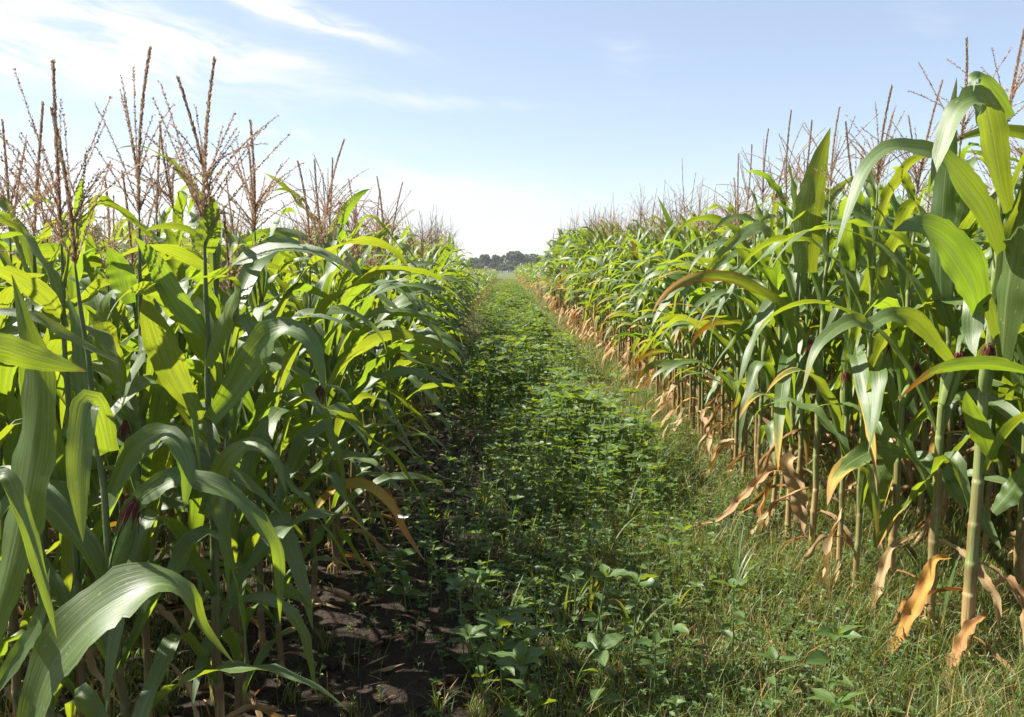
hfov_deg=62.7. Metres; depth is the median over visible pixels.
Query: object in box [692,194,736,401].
maize plant
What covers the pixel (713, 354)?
maize plant
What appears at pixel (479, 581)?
broadleaf weed
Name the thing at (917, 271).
maize plant
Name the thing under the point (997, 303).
maize plant
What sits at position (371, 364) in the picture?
maize plant
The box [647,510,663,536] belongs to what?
broadleaf weed
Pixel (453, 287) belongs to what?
maize plant
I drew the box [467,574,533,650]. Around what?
grass tuft
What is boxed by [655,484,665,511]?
broadleaf weed
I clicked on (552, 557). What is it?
broadleaf weed
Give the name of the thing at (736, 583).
broadleaf weed
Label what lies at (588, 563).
broadleaf weed
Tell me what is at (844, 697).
broadleaf weed
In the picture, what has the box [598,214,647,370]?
maize plant
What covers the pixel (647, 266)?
maize plant
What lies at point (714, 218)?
maize plant
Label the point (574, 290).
maize plant
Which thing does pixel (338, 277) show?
maize plant
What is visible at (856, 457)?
maize plant
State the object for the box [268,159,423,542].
maize plant
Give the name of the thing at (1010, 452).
maize plant
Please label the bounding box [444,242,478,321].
maize plant
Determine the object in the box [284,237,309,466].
maize plant
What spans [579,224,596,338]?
maize plant
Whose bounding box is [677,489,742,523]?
grass tuft
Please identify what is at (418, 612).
leaf litter
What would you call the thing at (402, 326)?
maize plant
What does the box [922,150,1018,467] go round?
maize plant
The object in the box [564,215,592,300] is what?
maize plant
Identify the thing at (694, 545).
grass tuft
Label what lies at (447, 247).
maize plant
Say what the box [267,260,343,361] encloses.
maize plant
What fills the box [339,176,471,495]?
maize plant
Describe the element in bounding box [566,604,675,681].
grass tuft
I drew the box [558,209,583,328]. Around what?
maize plant
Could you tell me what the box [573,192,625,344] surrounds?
maize plant
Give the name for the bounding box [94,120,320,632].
maize plant
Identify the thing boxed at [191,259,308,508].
maize plant
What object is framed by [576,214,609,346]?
maize plant
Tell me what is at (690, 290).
maize plant
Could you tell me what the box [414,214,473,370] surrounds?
maize plant
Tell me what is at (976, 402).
maize plant
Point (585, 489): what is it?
broadleaf weed
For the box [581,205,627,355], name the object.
maize plant
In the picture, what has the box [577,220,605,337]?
maize plant
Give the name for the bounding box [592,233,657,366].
maize plant
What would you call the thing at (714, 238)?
maize plant
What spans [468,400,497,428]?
grass tuft
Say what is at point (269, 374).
maize plant
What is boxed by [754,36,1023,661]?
maize plant
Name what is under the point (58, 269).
maize plant
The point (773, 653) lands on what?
broadleaf weed
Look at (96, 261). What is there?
maize plant
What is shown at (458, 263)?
maize plant
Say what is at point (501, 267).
shrub
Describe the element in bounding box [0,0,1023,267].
sky
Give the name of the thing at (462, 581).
broadleaf weed
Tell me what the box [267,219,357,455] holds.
maize plant
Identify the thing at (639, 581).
broadleaf weed
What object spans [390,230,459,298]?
maize plant
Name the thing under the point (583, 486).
broadleaf weed
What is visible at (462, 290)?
maize plant
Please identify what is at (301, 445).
maize plant
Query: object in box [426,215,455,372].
maize plant
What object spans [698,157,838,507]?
maize plant
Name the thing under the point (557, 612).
grass tuft
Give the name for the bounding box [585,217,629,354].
maize plant
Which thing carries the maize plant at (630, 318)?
on the ground at (400, 681)
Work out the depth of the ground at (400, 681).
3.39 m
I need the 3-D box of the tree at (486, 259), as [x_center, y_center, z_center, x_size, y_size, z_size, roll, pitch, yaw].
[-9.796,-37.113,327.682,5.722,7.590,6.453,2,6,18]
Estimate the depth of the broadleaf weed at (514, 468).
4.99 m
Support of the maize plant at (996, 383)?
on the ground at (400, 681)
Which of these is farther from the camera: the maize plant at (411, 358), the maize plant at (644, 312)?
the maize plant at (644, 312)
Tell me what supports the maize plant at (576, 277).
on the ground at (400, 681)
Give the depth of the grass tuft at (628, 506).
4.49 m
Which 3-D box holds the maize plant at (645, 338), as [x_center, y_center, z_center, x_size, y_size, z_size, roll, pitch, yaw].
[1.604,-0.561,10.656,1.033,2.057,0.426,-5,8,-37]
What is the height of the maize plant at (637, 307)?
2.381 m
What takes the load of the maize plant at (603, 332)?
on the ground at (400, 681)
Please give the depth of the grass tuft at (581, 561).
3.77 m
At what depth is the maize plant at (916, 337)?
5.69 m
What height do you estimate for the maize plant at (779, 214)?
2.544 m
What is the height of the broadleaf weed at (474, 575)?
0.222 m
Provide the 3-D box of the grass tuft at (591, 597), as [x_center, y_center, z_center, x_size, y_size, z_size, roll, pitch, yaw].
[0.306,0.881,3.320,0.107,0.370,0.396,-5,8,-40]
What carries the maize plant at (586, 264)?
on the ground at (400, 681)
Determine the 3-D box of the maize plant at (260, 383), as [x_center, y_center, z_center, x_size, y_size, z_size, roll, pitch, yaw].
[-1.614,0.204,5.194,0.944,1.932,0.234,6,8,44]
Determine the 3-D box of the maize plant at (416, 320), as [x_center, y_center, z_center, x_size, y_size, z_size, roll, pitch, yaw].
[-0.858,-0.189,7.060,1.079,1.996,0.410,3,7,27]
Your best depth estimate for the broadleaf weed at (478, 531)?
4.10 m
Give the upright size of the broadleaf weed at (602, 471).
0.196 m
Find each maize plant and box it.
[0,59,281,716]
[0,102,243,716]
[0,107,349,716]
[0,119,147,611]
[0,125,301,603]
[0,143,83,581]
[0,149,143,716]
[0,165,72,590]
[0,211,124,597]
[0,245,19,624]
[0,274,233,716]
[0,308,120,572]
[3,163,129,560]
[5,170,255,624]
[5,285,59,615]
[7,176,262,645]
[28,181,136,543]
[56,176,111,666]
[56,195,192,519]
[60,46,358,716]
[62,205,358,716]
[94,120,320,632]
[99,195,174,511]
[102,119,451,682]
[105,57,373,716]
[107,76,339,716]
[117,223,263,576]
[120,210,309,514]
[120,234,164,515]
[123,142,386,652]
[129,264,190,493]
[134,211,195,355]
[183,184,266,440]
[184,211,373,554]
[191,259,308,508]
[192,250,204,389]
[193,177,285,527]
[204,160,457,607]
[221,203,447,561]
[239,139,452,552]
[240,233,299,493]
[247,204,461,528]
[249,159,417,577]
[258,276,325,485]
[265,262,308,487]
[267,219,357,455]
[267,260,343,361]
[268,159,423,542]
[272,262,349,465]
[273,269,370,374]
[276,193,468,518]
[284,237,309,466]
[290,223,346,388]
[291,179,466,505]
[298,210,348,383]
[298,235,474,500]
[305,190,441,461]
[338,224,430,479]
[338,227,361,375]
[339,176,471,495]
[346,197,428,470]
[349,227,455,451]
[350,227,424,438]
[367,273,466,436]
[369,182,444,488]
[369,230,453,443]
[378,224,471,449]
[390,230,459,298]
[391,213,463,431]
[392,224,438,430]
[396,220,468,436]
[396,221,459,410]
[399,233,467,417]
[400,209,440,421]
[406,207,479,369]
[407,232,461,408]
[408,218,464,376]
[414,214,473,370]
[414,222,459,326]
[414,229,462,355]
[414,231,467,389]
[414,249,459,368]
[416,213,461,383]
[417,215,463,382]
[417,222,468,382]
[417,223,471,367]
[417,239,453,388]
[418,233,446,353]
[419,243,457,372]
[420,222,468,366]
[420,252,452,401]
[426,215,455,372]
[428,217,464,354]
[429,219,476,363]
[432,248,472,316]
[433,218,461,328]
[436,223,463,325]
[439,241,458,352]
[441,232,476,353]
[442,222,484,335]
[443,228,472,339]
[443,236,470,351]
[443,237,474,340]
[444,217,471,322]
[444,235,475,352]
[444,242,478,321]
[444,251,477,344]
[447,272,477,352]
[449,234,474,337]
[449,266,471,333]
[451,257,475,340]
[454,251,479,340]
[455,235,479,321]
[554,239,582,326]
[555,242,588,335]
[558,204,604,332]
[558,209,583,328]
[558,213,607,339]
[559,212,601,336]
[560,210,588,329]
[563,204,607,332]
[563,216,611,343]
[563,230,593,330]
[564,214,598,330]
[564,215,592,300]
[564,227,631,343]
[564,235,586,321]
[566,204,619,343]
[568,230,604,328]
[569,211,608,335]
[570,215,608,345]
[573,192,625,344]
[573,208,608,339]
[573,218,608,341]
[576,213,627,348]
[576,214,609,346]
[577,210,613,341]
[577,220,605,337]
[577,220,629,349]
[579,214,637,364]
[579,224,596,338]
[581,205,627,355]
[581,213,625,334]
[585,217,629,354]
[586,220,604,341]
[586,232,636,363]
[589,207,632,356]
[590,196,655,370]
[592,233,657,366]
[593,192,675,366]
[595,214,636,363]
[595,223,656,365]
[596,195,625,352]
[597,219,630,352]
[597,230,655,378]
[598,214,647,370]
[599,206,664,379]
[603,191,671,386]
[603,200,713,390]
[603,230,631,360]
[607,241,619,357]
[608,204,665,383]
[608,205,691,397]
[610,236,657,379]
[613,242,677,359]
[616,186,685,389]
[617,193,694,395]
[618,187,750,442]
[619,188,656,379]
[619,201,705,414]
[621,188,664,368]
[623,218,688,388]
[628,186,733,430]
[629,193,706,412]
[630,180,733,427]
[632,165,728,420]
[632,186,733,436]
[636,215,697,395]
[639,203,697,409]
[642,153,776,479]
[642,208,720,413]
[650,196,755,443]
[652,107,954,555]
[652,174,720,421]
[654,177,779,461]
[655,144,818,459]
[666,128,863,488]
[666,194,819,468]
[666,219,774,483]
[680,250,733,457]
[686,110,873,533]
[691,182,934,526]
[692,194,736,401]
[697,119,853,545]
[697,192,733,392]
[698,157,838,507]
[699,198,743,393]
[699,203,769,415]
[706,170,901,469]
[710,180,771,400]
[712,146,805,498]
[718,174,840,427]
[726,195,845,458]
[732,198,818,420]
[740,84,962,592]
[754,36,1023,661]
[766,121,897,605]
[779,200,907,469]
[780,232,917,463]
[782,167,838,448]
[787,115,934,517]
[788,164,852,462]
[807,157,923,499]
[822,157,986,545]
[825,79,1023,608]
[831,206,926,507]
[836,29,1023,680]
[845,112,906,505]
[868,189,1015,521]
[873,145,1021,551]
[902,173,963,475]
[907,197,951,480]
[910,124,1023,457]
[910,298,971,489]
[914,268,972,496]
[917,167,1023,587]
[918,189,1016,499]
[918,345,1013,504]
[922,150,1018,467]
[965,150,1021,561]
[975,400,1009,495]
[980,244,1013,471]
[984,137,1023,601]
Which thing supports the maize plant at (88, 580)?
on the ground at (400, 681)
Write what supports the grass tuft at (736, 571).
on the ground at (400, 681)
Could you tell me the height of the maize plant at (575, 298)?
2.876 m
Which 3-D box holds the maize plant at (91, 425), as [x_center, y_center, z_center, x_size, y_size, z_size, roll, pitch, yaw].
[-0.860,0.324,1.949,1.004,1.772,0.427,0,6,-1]
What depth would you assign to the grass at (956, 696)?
3.42 m
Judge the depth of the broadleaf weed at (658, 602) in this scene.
3.25 m
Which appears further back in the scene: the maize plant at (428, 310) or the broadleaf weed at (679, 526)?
the maize plant at (428, 310)
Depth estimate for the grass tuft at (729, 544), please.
3.76 m
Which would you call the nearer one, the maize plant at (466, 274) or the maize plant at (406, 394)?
the maize plant at (406, 394)
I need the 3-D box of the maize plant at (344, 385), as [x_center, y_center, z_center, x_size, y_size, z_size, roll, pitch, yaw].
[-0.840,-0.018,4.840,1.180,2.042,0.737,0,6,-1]
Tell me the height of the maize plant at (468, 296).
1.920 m
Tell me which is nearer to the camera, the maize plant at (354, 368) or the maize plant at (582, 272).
the maize plant at (354, 368)
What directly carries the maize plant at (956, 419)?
on the ground at (400, 681)
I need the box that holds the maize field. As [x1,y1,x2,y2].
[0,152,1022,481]
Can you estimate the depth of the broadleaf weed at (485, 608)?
3.16 m
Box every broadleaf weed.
[417,539,435,586]
[445,576,481,662]
[449,624,498,716]
[456,616,475,668]
[458,568,489,622]
[467,529,483,558]
[467,574,496,657]
[470,627,502,686]
[476,586,500,658]
[476,614,517,703]
[477,568,505,605]
[480,479,491,521]
[480,605,492,642]
[485,445,499,469]
[491,410,506,437]
[491,639,555,716]
[495,612,533,678]
[502,604,533,651]
[502,627,545,707]
[504,459,520,508]
[505,495,518,513]
[506,466,518,504]
[512,538,533,579]
[512,596,530,639]
[517,577,553,645]
[523,646,553,699]
[524,452,537,478]
[524,491,537,511]
[541,552,564,579]
[552,626,569,683]
[560,571,584,652]
[560,579,590,603]
[566,552,583,590]
[570,464,593,509]
[571,517,601,585]
[575,632,625,714]
[577,456,592,500]
[577,485,590,534]
[579,482,594,503]
[579,560,594,615]
[579,564,630,673]
[583,456,601,507]
[594,468,614,492]
[601,568,613,620]
[602,589,630,633]
[610,603,635,640]
[613,571,659,674]
[635,564,646,607]
[635,631,673,702]
[638,527,656,594]
[638,620,656,669]
[643,667,666,711]
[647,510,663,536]
[648,616,688,695]
[649,598,663,621]
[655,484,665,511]
[655,533,680,588]
[658,444,669,471]
[661,598,681,656]
[672,522,692,578]
[680,554,699,584]
[685,581,703,614]
[692,556,704,580]
[692,650,709,690]
[714,578,750,678]
[756,646,797,711]
[805,623,861,714]
[806,688,865,716]
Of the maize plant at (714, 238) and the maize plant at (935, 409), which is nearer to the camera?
the maize plant at (935, 409)
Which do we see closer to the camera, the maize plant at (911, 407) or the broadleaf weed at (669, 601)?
the broadleaf weed at (669, 601)
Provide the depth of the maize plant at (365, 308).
4.51 m
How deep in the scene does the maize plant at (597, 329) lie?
13.78 m
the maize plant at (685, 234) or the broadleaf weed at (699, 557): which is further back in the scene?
the maize plant at (685, 234)
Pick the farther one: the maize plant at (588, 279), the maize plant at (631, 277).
the maize plant at (588, 279)
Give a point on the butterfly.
(402, 516)
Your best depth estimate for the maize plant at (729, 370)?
6.17 m
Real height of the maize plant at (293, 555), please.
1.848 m
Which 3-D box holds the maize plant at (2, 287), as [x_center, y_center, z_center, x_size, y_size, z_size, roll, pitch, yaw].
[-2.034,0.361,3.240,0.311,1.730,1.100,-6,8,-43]
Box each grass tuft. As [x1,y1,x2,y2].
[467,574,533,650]
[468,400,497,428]
[476,471,509,513]
[490,492,571,546]
[502,570,568,644]
[509,541,569,591]
[512,608,637,697]
[532,528,625,584]
[534,578,624,633]
[548,545,607,610]
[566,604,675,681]
[590,476,647,522]
[595,511,646,555]
[609,595,686,643]
[630,573,717,623]
[651,587,692,623]
[665,528,723,563]
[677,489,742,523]
[689,574,707,616]
[702,498,771,579]
[710,534,773,594]
[715,517,768,594]
[892,509,967,626]
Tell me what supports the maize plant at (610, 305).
on the ground at (400, 681)
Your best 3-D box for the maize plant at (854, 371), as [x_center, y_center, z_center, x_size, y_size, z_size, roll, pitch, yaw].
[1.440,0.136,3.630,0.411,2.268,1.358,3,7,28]
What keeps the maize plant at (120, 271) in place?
on the ground at (400, 681)
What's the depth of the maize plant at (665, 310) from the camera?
7.89 m
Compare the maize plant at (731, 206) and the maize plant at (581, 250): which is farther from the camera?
the maize plant at (581, 250)
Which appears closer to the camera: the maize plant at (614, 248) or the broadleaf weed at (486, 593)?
the broadleaf weed at (486, 593)
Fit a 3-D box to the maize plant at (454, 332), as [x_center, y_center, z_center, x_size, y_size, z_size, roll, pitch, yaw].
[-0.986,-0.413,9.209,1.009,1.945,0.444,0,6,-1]
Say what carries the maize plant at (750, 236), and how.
on the ground at (400, 681)
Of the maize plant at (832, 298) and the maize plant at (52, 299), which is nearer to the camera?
the maize plant at (52, 299)
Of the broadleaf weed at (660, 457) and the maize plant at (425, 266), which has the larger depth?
the maize plant at (425, 266)
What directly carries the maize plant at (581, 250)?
on the ground at (400, 681)
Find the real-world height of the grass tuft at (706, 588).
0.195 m
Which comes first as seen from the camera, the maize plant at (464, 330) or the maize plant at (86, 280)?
the maize plant at (86, 280)
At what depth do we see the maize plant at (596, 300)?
14.18 m
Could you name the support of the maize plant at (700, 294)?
on the ground at (400, 681)
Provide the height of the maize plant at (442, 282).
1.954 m
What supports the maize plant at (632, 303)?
on the ground at (400, 681)
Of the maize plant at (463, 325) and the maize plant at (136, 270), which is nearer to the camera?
the maize plant at (136, 270)
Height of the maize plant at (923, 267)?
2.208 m
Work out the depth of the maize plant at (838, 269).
5.51 m
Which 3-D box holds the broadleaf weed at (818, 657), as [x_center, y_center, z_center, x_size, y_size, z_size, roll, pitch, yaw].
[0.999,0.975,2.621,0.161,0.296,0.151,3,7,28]
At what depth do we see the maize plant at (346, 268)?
7.17 m
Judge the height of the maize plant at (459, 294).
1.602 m
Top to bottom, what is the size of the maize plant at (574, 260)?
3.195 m
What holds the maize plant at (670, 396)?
on the ground at (400, 681)
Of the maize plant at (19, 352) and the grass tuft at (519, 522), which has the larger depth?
the grass tuft at (519, 522)
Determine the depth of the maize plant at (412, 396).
6.96 m
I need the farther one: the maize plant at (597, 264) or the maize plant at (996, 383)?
the maize plant at (597, 264)
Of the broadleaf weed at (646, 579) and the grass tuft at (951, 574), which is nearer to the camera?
the broadleaf weed at (646, 579)
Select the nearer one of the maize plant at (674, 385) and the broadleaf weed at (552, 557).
the broadleaf weed at (552, 557)
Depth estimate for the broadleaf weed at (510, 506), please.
4.68 m
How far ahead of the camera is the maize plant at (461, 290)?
14.40 m
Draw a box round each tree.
[463,257,480,266]
[480,254,493,268]
[491,254,499,270]
[498,254,506,272]
[503,251,535,264]
[505,261,519,272]
[531,253,540,262]
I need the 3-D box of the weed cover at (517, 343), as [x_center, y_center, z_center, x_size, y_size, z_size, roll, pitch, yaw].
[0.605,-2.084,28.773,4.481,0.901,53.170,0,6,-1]
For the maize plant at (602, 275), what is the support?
on the ground at (400, 681)
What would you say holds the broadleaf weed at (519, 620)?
on the ground at (400, 681)
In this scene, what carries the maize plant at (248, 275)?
on the ground at (400, 681)
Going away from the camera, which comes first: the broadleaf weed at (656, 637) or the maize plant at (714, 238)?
the broadleaf weed at (656, 637)
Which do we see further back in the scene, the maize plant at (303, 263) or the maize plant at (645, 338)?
the maize plant at (645, 338)
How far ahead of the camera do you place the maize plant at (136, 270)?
4.59 m
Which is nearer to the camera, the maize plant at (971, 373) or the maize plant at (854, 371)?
the maize plant at (854, 371)
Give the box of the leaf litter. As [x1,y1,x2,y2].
[0,402,1023,716]
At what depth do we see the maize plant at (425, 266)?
9.83 m
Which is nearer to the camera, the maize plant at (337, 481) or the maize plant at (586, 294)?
the maize plant at (337, 481)
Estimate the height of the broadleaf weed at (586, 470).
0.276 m
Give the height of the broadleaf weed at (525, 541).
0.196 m
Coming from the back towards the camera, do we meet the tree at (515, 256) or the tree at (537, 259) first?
the tree at (537, 259)
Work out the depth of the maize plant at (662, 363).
6.88 m
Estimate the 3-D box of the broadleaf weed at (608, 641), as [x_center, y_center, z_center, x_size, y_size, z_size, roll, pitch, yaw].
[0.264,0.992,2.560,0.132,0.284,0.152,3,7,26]
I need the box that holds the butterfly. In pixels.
[398,514,410,517]
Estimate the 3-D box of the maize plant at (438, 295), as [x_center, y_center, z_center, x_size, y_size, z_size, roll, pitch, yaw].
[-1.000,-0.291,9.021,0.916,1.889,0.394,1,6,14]
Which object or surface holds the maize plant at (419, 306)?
on the ground at (400, 681)
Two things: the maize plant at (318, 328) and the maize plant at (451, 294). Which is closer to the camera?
the maize plant at (318, 328)
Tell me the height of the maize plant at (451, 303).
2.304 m
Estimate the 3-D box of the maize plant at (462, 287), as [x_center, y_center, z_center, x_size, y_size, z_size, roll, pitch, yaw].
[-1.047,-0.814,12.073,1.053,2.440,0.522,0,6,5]
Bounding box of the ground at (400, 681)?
[0,269,1023,716]
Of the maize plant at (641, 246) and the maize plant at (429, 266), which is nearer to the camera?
the maize plant at (429, 266)
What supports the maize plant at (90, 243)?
on the ground at (400, 681)
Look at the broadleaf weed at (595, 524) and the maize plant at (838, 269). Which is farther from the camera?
the maize plant at (838, 269)
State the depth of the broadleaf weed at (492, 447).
5.81 m
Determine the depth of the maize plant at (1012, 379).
3.54 m
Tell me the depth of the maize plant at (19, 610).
3.17 m
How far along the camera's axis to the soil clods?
3.27 m
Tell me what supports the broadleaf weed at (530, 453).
on the ground at (400, 681)
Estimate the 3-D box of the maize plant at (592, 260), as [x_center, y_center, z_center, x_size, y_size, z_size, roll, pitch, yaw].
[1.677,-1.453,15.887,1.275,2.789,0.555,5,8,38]
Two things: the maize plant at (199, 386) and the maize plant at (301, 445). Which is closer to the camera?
the maize plant at (301, 445)
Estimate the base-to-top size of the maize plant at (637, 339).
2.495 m
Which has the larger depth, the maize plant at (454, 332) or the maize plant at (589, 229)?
the maize plant at (589, 229)
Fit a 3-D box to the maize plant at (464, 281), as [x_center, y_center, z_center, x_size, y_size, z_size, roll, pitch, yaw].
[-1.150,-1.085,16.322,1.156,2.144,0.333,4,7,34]
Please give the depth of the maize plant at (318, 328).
3.69 m
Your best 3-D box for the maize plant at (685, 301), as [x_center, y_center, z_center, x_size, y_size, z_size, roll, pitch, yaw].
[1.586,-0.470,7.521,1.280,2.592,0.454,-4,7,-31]
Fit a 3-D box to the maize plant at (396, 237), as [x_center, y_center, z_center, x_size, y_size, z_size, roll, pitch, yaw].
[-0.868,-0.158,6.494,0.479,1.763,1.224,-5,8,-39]
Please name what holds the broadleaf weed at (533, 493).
on the ground at (400, 681)
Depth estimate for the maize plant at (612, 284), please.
12.56 m
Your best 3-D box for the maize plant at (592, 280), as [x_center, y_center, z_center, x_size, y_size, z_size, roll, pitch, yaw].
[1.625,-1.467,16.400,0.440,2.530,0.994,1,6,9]
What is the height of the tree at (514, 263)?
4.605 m
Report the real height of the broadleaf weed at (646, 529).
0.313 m
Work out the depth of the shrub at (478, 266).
300.05 m
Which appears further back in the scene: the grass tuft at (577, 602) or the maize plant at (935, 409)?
the maize plant at (935, 409)
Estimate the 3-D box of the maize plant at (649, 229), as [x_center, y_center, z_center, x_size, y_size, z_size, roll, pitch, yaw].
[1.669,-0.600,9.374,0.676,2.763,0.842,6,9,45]
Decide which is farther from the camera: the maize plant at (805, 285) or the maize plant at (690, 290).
the maize plant at (690, 290)
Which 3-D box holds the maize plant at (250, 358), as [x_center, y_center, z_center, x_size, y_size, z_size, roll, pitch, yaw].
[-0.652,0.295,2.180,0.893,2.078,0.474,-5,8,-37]
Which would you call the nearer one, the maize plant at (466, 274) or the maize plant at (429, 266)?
the maize plant at (429, 266)
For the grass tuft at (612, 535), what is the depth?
4.11 m
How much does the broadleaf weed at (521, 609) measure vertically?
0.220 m
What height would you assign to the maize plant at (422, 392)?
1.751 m
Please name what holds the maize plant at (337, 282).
on the ground at (400, 681)
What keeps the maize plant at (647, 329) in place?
on the ground at (400, 681)
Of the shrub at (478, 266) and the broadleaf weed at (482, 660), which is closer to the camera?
the broadleaf weed at (482, 660)
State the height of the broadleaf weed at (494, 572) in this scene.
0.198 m
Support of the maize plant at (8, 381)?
on the ground at (400, 681)
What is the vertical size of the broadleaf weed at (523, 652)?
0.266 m
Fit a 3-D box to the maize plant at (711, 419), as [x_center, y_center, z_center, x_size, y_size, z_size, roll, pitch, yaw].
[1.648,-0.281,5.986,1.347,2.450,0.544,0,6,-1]
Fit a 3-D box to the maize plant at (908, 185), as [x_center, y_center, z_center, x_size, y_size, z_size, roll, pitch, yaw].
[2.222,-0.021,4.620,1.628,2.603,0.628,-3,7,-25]
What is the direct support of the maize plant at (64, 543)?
on the ground at (400, 681)
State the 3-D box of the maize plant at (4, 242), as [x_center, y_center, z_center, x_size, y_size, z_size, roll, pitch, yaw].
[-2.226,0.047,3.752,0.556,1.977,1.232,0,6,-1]
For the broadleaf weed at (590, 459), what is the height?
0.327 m
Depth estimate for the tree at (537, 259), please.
326.15 m
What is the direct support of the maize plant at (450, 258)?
on the ground at (400, 681)
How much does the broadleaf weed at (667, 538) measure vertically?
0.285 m
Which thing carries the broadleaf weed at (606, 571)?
on the ground at (400, 681)
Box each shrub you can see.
[472,262,484,268]
[486,262,497,270]
[496,263,506,272]
[505,264,515,271]
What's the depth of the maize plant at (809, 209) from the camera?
4.05 m
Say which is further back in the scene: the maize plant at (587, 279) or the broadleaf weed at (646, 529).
the maize plant at (587, 279)
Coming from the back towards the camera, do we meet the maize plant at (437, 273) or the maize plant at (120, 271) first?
the maize plant at (437, 273)
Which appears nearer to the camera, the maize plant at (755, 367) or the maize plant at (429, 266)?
the maize plant at (755, 367)
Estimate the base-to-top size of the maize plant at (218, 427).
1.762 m
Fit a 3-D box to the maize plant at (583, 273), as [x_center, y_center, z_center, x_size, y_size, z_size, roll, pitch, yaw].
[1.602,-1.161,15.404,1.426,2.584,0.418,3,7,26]
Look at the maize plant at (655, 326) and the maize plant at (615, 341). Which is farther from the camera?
the maize plant at (615, 341)
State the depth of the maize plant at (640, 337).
8.86 m
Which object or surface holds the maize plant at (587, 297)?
on the ground at (400, 681)
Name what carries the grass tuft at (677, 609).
on the ground at (400, 681)
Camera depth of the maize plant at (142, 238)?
4.68 m
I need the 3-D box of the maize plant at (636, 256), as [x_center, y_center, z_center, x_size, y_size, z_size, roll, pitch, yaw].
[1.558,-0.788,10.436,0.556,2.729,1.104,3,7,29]
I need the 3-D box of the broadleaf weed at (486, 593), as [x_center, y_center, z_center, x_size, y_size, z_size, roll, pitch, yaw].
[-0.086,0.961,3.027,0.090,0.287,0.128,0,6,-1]
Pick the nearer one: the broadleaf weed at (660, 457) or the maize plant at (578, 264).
the broadleaf weed at (660, 457)
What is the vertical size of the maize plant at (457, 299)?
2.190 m
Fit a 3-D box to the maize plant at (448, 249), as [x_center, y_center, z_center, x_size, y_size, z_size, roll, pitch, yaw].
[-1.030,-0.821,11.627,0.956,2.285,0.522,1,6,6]
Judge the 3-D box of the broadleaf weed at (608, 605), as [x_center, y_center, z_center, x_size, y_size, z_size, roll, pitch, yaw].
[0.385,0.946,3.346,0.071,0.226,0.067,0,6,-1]
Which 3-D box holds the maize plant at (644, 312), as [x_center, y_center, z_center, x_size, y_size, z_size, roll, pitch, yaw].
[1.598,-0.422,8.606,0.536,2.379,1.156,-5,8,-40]
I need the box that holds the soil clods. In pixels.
[1,395,1021,716]
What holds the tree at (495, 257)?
on the ground at (400, 681)
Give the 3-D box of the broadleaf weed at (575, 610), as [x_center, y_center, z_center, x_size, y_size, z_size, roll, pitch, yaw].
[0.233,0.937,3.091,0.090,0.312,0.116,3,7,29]
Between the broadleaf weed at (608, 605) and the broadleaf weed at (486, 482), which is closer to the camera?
the broadleaf weed at (608, 605)
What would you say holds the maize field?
on the ground at (400, 681)
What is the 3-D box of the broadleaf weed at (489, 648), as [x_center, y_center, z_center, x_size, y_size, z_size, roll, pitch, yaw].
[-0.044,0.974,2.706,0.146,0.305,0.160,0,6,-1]
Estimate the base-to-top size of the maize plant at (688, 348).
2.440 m
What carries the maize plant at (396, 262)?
on the ground at (400, 681)
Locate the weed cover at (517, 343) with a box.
[153,279,1023,716]
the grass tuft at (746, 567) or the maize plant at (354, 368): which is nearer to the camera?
the grass tuft at (746, 567)
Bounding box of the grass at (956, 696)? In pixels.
[0,278,1023,716]
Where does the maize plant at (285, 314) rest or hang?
on the ground at (400, 681)
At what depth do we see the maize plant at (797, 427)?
6.33 m
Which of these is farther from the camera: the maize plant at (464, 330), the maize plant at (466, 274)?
the maize plant at (466, 274)
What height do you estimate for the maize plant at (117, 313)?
1.945 m
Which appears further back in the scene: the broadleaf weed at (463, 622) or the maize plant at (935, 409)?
the maize plant at (935, 409)
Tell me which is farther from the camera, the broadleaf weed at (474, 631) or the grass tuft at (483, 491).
the grass tuft at (483, 491)
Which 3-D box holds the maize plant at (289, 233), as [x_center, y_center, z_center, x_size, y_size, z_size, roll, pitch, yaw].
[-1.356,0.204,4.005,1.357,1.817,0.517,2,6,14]
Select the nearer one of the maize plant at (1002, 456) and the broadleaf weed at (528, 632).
the broadleaf weed at (528, 632)
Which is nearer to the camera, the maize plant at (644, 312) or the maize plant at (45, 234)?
the maize plant at (45, 234)
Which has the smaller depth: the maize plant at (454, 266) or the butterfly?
the butterfly
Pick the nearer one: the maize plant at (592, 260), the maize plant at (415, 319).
the maize plant at (415, 319)
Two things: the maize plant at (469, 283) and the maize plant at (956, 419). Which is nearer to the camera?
the maize plant at (956, 419)
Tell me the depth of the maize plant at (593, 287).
14.14 m
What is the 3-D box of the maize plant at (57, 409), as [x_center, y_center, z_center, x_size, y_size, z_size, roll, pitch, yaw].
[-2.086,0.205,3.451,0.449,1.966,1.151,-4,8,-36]
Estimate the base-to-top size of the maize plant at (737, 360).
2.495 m
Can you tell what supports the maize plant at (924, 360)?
on the ground at (400, 681)
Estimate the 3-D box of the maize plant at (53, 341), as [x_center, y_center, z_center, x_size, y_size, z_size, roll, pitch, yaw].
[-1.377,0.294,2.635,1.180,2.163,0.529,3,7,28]
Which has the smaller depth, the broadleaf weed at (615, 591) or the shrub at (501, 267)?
the broadleaf weed at (615, 591)
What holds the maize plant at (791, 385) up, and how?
on the ground at (400, 681)
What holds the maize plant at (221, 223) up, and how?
on the ground at (400, 681)
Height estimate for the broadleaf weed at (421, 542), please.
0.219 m
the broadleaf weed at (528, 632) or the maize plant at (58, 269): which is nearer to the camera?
the broadleaf weed at (528, 632)
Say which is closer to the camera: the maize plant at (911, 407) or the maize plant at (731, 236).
the maize plant at (911, 407)
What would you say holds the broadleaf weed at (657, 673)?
on the ground at (400, 681)
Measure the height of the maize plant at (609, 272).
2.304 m
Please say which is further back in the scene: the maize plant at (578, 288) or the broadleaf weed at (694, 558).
the maize plant at (578, 288)

